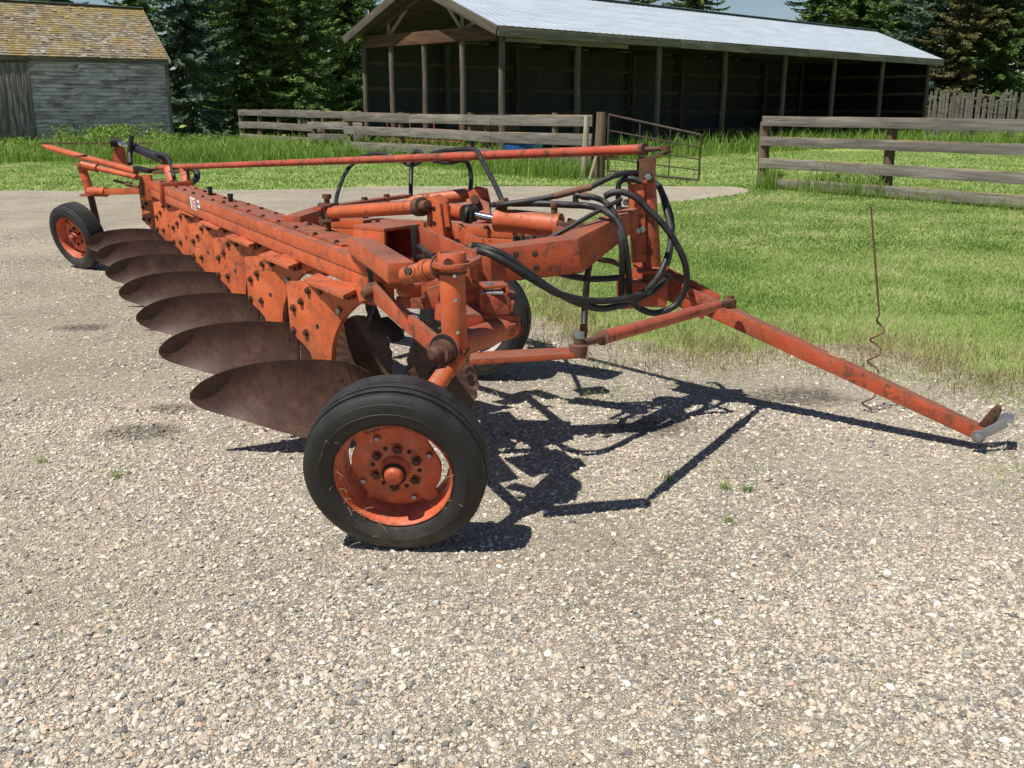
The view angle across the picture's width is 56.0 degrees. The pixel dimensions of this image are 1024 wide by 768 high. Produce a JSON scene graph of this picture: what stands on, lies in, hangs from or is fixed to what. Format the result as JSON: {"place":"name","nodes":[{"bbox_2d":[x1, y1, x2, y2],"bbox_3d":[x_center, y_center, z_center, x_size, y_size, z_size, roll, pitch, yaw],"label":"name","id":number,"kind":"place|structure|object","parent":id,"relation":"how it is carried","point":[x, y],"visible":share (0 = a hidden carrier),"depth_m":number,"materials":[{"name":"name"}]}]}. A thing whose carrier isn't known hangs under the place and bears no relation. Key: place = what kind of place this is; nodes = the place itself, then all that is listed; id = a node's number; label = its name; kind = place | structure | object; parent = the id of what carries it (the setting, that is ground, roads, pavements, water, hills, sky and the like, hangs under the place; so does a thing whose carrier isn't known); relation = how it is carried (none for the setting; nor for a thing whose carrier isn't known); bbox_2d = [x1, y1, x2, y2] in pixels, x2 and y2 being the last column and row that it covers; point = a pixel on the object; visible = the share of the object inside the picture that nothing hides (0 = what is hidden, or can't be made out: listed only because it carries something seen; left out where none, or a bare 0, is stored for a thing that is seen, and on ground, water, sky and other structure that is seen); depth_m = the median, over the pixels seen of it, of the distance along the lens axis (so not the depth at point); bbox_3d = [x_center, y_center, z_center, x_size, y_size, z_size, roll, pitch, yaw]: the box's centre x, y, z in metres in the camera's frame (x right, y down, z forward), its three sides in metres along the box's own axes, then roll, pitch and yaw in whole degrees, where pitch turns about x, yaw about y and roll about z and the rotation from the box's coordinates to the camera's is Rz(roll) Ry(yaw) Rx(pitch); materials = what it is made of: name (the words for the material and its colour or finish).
{"place":"outdoors","nodes":[
{"label":"outdoors","id":0,"kind":"place"},
{"bbox_2d":[0,186,1023,767],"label":"gravel yard","id":1,"kind":"structure","parent":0,"point":[24,212],"depth_m":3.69,"materials":[{"name":"beige gravel"}]},
{"bbox_2d":[34,450,49,463],"bbox_3d":[-2.174,0.341,4.471,0.096,0.065,0.084,-11,20,-35],"label":"weed tuft","id":2,"kind":"object","parent":1,"relation":"on","point":[39,461],"visible":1,"depth_m":4.48,"materials":[{"name":"green plant"}]},
{"bbox_2d":[108,465,124,479],"bbox_3d":[-1.758,0.390,4.302,0.089,0.065,0.110,15,22,41],"label":"weed tuft","id":3,"kind":"object","parent":1,"relation":"on","point":[114,474],"visible":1,"depth_m":4.29,"materials":[{"name":"green plant"}]},
{"bbox_2d":[42,135,1014,548],"bbox_3d":[-2.275,-1.052,6.830,10.196,1.418,3.080,15,22,42],"label":"moldboard plow","id":4,"kind":"object","parent":1,"relation":"on","point":[208,279],"visible":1,"depth_m":4.73,"materials":[{"name":"orange paint"}]},
{"bbox_2d":[657,470,674,480],"bbox_3d":[0.689,0.407,4.261,0.068,0.054,0.102,10,19,32],"label":"weed tuft","id":5,"kind":"object","parent":1,"relation":"on","point":[672,475],"visible":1,"depth_m":4.27,"materials":[{"name":"green plant"}]},
{"bbox_2d":[717,476,731,489],"bbox_3d":[0.913,0.430,4.175,0.094,0.057,0.084,14,21,40],"label":"weed tuft","id":6,"kind":"object","parent":1,"relation":"on","point":[723,485],"visible":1,"depth_m":4.17,"materials":[{"name":"green plant"}]},
{"bbox_2d":[718,505,743,525],"bbox_3d":[0.869,0.519,3.838,0.101,0.074,0.135,9,18,27],"label":"weed tuft","id":7,"kind":"object","parent":1,"relation":"on","point":[729,519],"visible":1,"depth_m":3.82,"materials":[{"name":"green plant"}]},
{"bbox_2d":[741,480,761,492],"bbox_3d":[1.037,0.436,4.136,0.111,0.069,0.105,6,17,20],"label":"weed tuft","id":8,"kind":"object","parent":1,"relation":"on","point":[746,488],"visible":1,"depth_m":4.14,"materials":[{"name":"green plant"}]},
{"bbox_2d":[493,327,1023,511],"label":"creeping grass","id":9,"kind":"structure","parent":1,"relation":"on","point":[910,377],"depth_m":5.66,"materials":[{"name":"green plant"}]},
{"bbox_2d":[861,206,884,411],"bbox_3d":[1.892,-0.346,5.083,0.158,1.170,0.072,0,16,0],"label":"spiral stake","id":10,"kind":"object","parent":1,"relation":"on","point":[871,364],"visible":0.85,"depth_m":5.07,"materials":[{"name":"metal"}]},
{"bbox_2d":[0,125,1023,378],"bbox_3d":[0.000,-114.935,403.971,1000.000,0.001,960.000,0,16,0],"label":"ground","id":11,"kind":"structure","parent":0,"point":[768,317],"depth_m":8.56,"materials":[{"name":"green plant"}]},
{"bbox_2d":[28,0,89,3],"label":"spruce tree","id":12,"kind":"object","parent":11,"relation":"on","point":[66,1],"visible":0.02,"depth_m":55.56,"materials":[{"name":"green plant"}]},
{"bbox_2d":[0,0,173,143],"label":"old shed","id":13,"kind":"structure","parent":11,"relation":"on","point":[75,65],"depth_m":34.82,"materials":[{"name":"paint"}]},
{"bbox_2d":[0,57,37,140],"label":"door","id":14,"kind":"structure","parent":13,"relation":"in","point":[10,92],"depth_m":33.33,"materials":[{"name":"grey wood"}]},
{"bbox_2d":[0,122,236,150],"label":"leafy weeds","id":15,"kind":"object","parent":11,"relation":"on","point":[104,132],"visible":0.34,"depth_m":33.43,"materials":[{"name":"green plant"}]},
{"bbox_2d":[102,0,219,134],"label":"spruce tree","id":16,"kind":"object","parent":11,"relation":"on","point":[147,8],"visible":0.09,"depth_m":51.28,"materials":[{"name":"green plant"}]},
{"bbox_2d":[141,0,266,139],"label":"spruce tree","id":17,"kind":"object","parent":11,"relation":"on","point":[186,74],"visible":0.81,"depth_m":43.44,"materials":[{"name":"green plant"}]},
{"bbox_2d":[168,0,268,94],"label":"broadleaf tree","id":18,"kind":"object","parent":11,"relation":"on","point":[229,41],"visible":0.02,"depth_m":64.02,"materials":[{"name":"green plant"}]},
{"bbox_2d":[170,0,276,134],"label":"spruce tree","id":19,"kind":"object","parent":11,"relation":"on","point":[223,66],"visible":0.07,"depth_m":56.28,"materials":[{"name":"green plant"}]},
{"bbox_2d":[195,0,297,138],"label":"spruce tree","id":20,"kind":"object","parent":11,"relation":"on","point":[242,35],"visible":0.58,"depth_m":46.98,"materials":[{"name":"green plant"}]},
{"bbox_2d":[228,0,333,132],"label":"spruce tree","id":21,"kind":"object","parent":11,"relation":"on","point":[275,72],"visible":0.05,"depth_m":58.50,"materials":[{"name":"green plant"}]},
{"bbox_2d":[238,109,326,144],"bbox_3d":[-9.019,-9.704,37.266,0.226,1.782,8.665,-11,19,-33],"label":"board fence","id":22,"kind":"object","parent":11,"relation":"on","point":[300,127],"visible":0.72,"depth_m":37.09,"materials":[{"name":"grey wood"}]},
{"bbox_2d":[245,0,362,137],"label":"spruce tree","id":23,"kind":"object","parent":11,"relation":"on","point":[300,47],"visible":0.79,"depth_m":46.13,"materials":[{"name":"green plant"}]},
{"bbox_2d":[259,3,365,92],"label":"broadleaf tree","id":24,"kind":"object","parent":11,"relation":"on","point":[317,74],"visible":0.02,"depth_m":62.61,"materials":[{"name":"green plant"}]},
{"bbox_2d":[306,110,363,148],"bbox_3d":[-5.863,-8.225,32.163,0.215,1.771,3.462,-14,21,-39],"label":"board fence","id":25,"kind":"object","parent":11,"relation":"on","point":[314,125],"visible":0.52,"depth_m":32.27,"materials":[{"name":"grey wood"}]},
{"bbox_2d":[306,0,378,131],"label":"spruce tree","id":26,"kind":"object","parent":11,"relation":"on","point":[347,11],"visible":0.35,"depth_m":51.56,"materials":[{"name":"green plant"}]},
{"bbox_2d":[310,0,380,80],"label":"broadleaf tree","id":27,"kind":"object","parent":11,"relation":"on","point":[354,47],"visible":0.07,"depth_m":51.39,"materials":[{"name":"green plant"}]},
{"bbox_2d":[387,123,460,143],"bbox_3d":[-2.700,-7.335,29.108,0.044,1.150,3.438,-15,22,-43],"label":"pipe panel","id":28,"kind":"object","parent":11,"relation":"on","point":[429,140],"visible":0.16,"depth_m":28.71,"materials":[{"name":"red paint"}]},
{"bbox_2d":[343,112,592,164],"bbox_3d":[-1.661,-6.497,26.211,0.226,1.754,11.144,-13,21,-38],"label":"board fence","id":29,"kind":"object","parent":11,"relation":"on","point":[554,138],"visible":0.8,"depth_m":25.38,"materials":[{"name":"grey wood"}]},
{"bbox_2d":[0,126,1023,212],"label":"tall grass","id":30,"kind":"structure","parent":11,"relation":"on","point":[241,148],"depth_m":28.35,"materials":[{"name":"green plant"}]},
{"bbox_2d":[504,143,542,149],"bbox_3d":[0.300,-6.028,25.321,1.100,0.740,1.100,0,16,0],"label":"plastic tub","id":31,"kind":"object","parent":11,"relation":"on","point":[512,146],"visible":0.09,"depth_m":24.85,"materials":[{"name":"blue plastic"}]},
{"bbox_2d":[581,115,589,179],"bbox_3d":[1.640,-5.226,21.712,0.207,1.607,0.134,-5,17,-17],"label":"fence stake","id":32,"kind":"object","parent":11,"relation":"on","point":[586,132],"visible":0.74,"depth_m":21.59,"materials":[{"name":"brown wood"}]},
{"bbox_2d":[588,156,597,179],"bbox_3d":[1.835,-4.914,21.674,0.310,0.643,0.067,-14,21,-40],"label":"leaning stick","id":33,"kind":"object","parent":11,"relation":"on","point":[593,166],"visible":0.73,"depth_m":21.65,"materials":[{"name":"brown wood"}]},
{"bbox_2d":[593,112,606,178],"bbox_3d":[1.986,-5.236,21.803,0.273,1.784,0.262,0,16,0],"label":"gate post","id":34,"kind":"object","parent":11,"relation":"on","point":[599,167],"visible":0.64,"depth_m":21.64,"materials":[{"name":"brown wood"}]},
{"bbox_2d":[606,114,701,180],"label":"metal gate","id":35,"kind":"structure","parent":34,"relation":"attached to","point":[669,141],"depth_m":21.09,"materials":[{"name":"grey metal"}]},
{"bbox_2d":[180,60,1022,124],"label":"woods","id":36,"kind":"object","parent":11,"relation":"on","point":[353,74],"visible":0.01,"depth_m":84.93,"materials":[{"name":"green plant"}]},
{"bbox_2d":[342,0,944,149],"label":"pole barn","id":37,"kind":"structure","parent":11,"relation":"on","point":[694,70],"depth_m":36.55,"materials":[{"name":"metal"}]},
{"bbox_2d":[629,0,665,5],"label":"spruce tree","id":38,"kind":"object","parent":11,"relation":"on","point":[647,1],"visible":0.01,"depth_m":59.17,"materials":[{"name":"green plant"}]},
{"bbox_2d":[661,0,730,10],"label":"spruce tree","id":39,"kind":"object","parent":11,"relation":"on","point":[698,4],"visible":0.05,"depth_m":59.52,"materials":[{"name":"green plant"}]},
{"bbox_2d":[518,262,1023,418],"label":"dry grass","id":40,"kind":"structure","parent":11,"relation":"on","point":[555,318],"depth_m":6.43,"materials":[{"name":"beige plant"}]},
{"bbox_2d":[783,0,846,23],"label":"spruce tree","id":41,"kind":"object","parent":11,"relation":"on","point":[815,10],"visible":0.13,"depth_m":58.57,"materials":[{"name":"green plant"}]},
{"bbox_2d":[802,2,877,25],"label":"spruce tree","id":42,"kind":"object","parent":11,"relation":"on","point":[832,16],"visible":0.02,"depth_m":69.12,"materials":[{"name":"green plant"}]},
{"bbox_2d":[820,0,897,34],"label":"spruce tree","id":43,"kind":"object","parent":11,"relation":"on","point":[856,15],"visible":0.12,"depth_m":57.73,"materials":[{"name":"green plant"}]},
{"bbox_2d":[869,0,907,31],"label":"spruce tree","id":44,"kind":"object","parent":11,"relation":"on","point":[882,13],"visible":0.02,"depth_m":71.19,"materials":[{"name":"green plant"}]},
{"bbox_2d":[757,116,1023,206],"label":"board fence","id":45,"kind":"object","parent":11,"relation":"on","point":[891,144],"visible":0.76,"depth_m":16.63,"materials":[{"name":"grey wood"}]},
{"bbox_2d":[857,0,942,50],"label":"spruce tree","id":46,"kind":"object","parent":11,"relation":"on","point":[892,9],"visible":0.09,"depth_m":54.99,"materials":[{"name":"green plant"}]},
{"bbox_2d":[875,1,976,52],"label":"spruce tree","id":47,"kind":"object","parent":11,"relation":"on","point":[925,25],"visible":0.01,"depth_m":60.87,"materials":[{"name":"green plant"}]},
{"bbox_2d":[884,0,990,129],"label":"spruce tree","id":48,"kind":"object","parent":11,"relation":"on","point":[932,6],"visible":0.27,"depth_m":51.48,"materials":[{"name":"green plant"}]},
{"bbox_2d":[911,0,1018,136],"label":"spruce tree","id":49,"kind":"object","parent":11,"relation":"on","point":[962,36],"visible":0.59,"depth_m":49.75,"materials":[{"name":"green plant"}]},
{"bbox_2d":[925,89,1023,137],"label":"slab fence","id":50,"kind":"object","parent":11,"relation":"on","point":[969,105],"visible":0.45,"depth_m":40.20,"materials":[{"name":"grey wood"}]},
{"bbox_2d":[937,0,1023,137],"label":"spruce tree","id":51,"kind":"object","parent":11,"relation":"on","point":[1004,76],"visible":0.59,"depth_m":49.66,"materials":[{"name":"green plant"}]},
{"bbox_2d":[948,1,1023,117],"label":"spruce tree","id":52,"kind":"object","parent":11,"relation":"on","point":[982,73],"visible":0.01,"depth_m":62.31,"materials":[{"name":"green plant"}]},
{"bbox_2d":[982,4,1023,134],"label":"spruce tree","id":53,"kind":"object","parent":11,"relation":"on","point":[1014,66],"visible":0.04,"depth_m":52.42,"materials":[{"name":"green plant"}]},
{"bbox_2d":[70,0,1023,73],"label":"sky","id":54,"kind":"structure","parent":0,"point":[763,8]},
{"label":"barn dirt floor","id":55,"kind":"structure","parent":0,"visible":0},
{"bbox_2d":[474,125,518,148],"bbox_3d":[-0.521,-7.727,30.450,1.230,1.090,0.930,-15,22,-42],"label":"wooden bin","id":56,"kind":"object","parent":55,"relation":"on","point":[494,128],"visible":0.12,"depth_m":30.00,"materials":[{"name":"brown wood"}]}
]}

